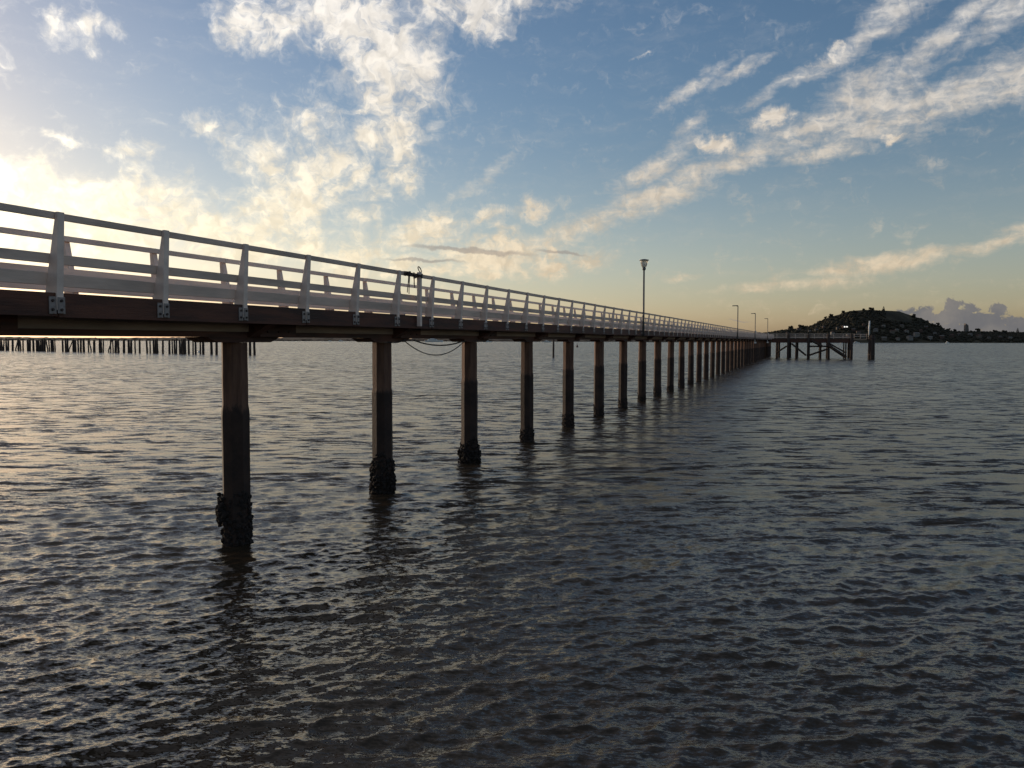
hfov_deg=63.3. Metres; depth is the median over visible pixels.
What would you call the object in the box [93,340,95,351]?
old pile
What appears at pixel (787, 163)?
sky
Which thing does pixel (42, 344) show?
old pile
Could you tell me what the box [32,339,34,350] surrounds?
old pile
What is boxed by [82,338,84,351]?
old pile
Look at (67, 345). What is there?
old pile
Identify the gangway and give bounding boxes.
[854,334,866,339]
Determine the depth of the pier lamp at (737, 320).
110.40 m
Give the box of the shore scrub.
[0,337,650,340]
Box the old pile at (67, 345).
[66,338,68,351]
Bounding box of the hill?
[649,310,1023,342]
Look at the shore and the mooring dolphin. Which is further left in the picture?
the shore
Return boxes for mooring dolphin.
[867,321,874,359]
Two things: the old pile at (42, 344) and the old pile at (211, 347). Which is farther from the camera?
the old pile at (42, 344)
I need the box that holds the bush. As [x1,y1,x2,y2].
[759,310,1023,341]
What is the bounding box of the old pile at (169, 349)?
[168,340,170,353]
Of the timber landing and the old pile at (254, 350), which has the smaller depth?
the timber landing
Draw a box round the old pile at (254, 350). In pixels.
[253,342,255,354]
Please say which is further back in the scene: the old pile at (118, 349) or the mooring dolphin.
the old pile at (118, 349)
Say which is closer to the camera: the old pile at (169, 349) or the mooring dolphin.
the mooring dolphin
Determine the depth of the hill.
2469.62 m
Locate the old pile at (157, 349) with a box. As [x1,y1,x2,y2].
[156,338,158,352]
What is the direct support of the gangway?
on the timber landing
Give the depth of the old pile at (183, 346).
231.92 m
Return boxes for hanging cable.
[403,339,464,355]
[413,340,462,345]
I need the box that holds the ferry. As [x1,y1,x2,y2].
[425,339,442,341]
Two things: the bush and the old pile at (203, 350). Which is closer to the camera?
the old pile at (203, 350)
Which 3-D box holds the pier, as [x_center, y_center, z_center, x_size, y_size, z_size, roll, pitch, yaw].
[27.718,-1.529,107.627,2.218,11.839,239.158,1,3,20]
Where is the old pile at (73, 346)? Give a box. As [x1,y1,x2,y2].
[72,339,74,351]
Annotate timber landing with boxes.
[770,334,853,358]
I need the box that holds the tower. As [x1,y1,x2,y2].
[964,323,968,331]
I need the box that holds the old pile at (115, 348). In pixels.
[114,340,116,352]
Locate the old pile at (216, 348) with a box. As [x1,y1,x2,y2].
[215,342,217,354]
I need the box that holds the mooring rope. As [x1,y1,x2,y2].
[403,271,422,292]
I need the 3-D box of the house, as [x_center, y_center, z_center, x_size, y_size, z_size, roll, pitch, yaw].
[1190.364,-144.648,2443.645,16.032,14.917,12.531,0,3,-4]
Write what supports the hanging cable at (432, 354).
hanging from the pier
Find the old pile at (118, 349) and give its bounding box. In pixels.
[117,340,119,352]
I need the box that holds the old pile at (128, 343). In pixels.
[127,340,129,352]
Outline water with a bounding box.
[0,340,1023,767]
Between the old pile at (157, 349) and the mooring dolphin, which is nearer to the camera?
the mooring dolphin
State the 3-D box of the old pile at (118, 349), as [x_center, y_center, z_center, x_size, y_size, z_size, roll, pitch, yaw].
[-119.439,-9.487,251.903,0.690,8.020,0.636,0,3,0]
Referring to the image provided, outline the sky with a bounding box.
[0,0,1023,338]
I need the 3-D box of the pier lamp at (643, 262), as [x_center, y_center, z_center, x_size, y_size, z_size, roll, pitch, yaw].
[7.767,-5.090,48.940,0.570,4.510,0.570,1,3,20]
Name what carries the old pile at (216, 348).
in the water
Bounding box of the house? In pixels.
[913,332,919,336]
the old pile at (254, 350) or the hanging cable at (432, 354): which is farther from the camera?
the old pile at (254, 350)
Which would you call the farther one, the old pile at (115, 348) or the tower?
the tower
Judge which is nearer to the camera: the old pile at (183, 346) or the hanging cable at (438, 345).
the hanging cable at (438, 345)
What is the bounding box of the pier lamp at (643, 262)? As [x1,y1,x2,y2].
[639,259,648,335]
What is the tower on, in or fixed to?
on the hill
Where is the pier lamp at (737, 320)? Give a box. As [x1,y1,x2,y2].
[732,305,737,338]
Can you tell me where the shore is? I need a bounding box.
[0,337,651,341]
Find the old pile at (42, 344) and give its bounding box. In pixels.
[41,340,43,350]
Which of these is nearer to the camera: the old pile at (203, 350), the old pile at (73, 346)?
the old pile at (203, 350)
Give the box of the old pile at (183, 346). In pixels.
[182,339,184,353]
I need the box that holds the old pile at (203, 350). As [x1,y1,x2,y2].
[202,342,204,353]
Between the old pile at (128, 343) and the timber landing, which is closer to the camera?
the timber landing
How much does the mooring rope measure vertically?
0.574 m
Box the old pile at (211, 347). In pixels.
[210,342,212,353]
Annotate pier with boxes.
[0,203,773,546]

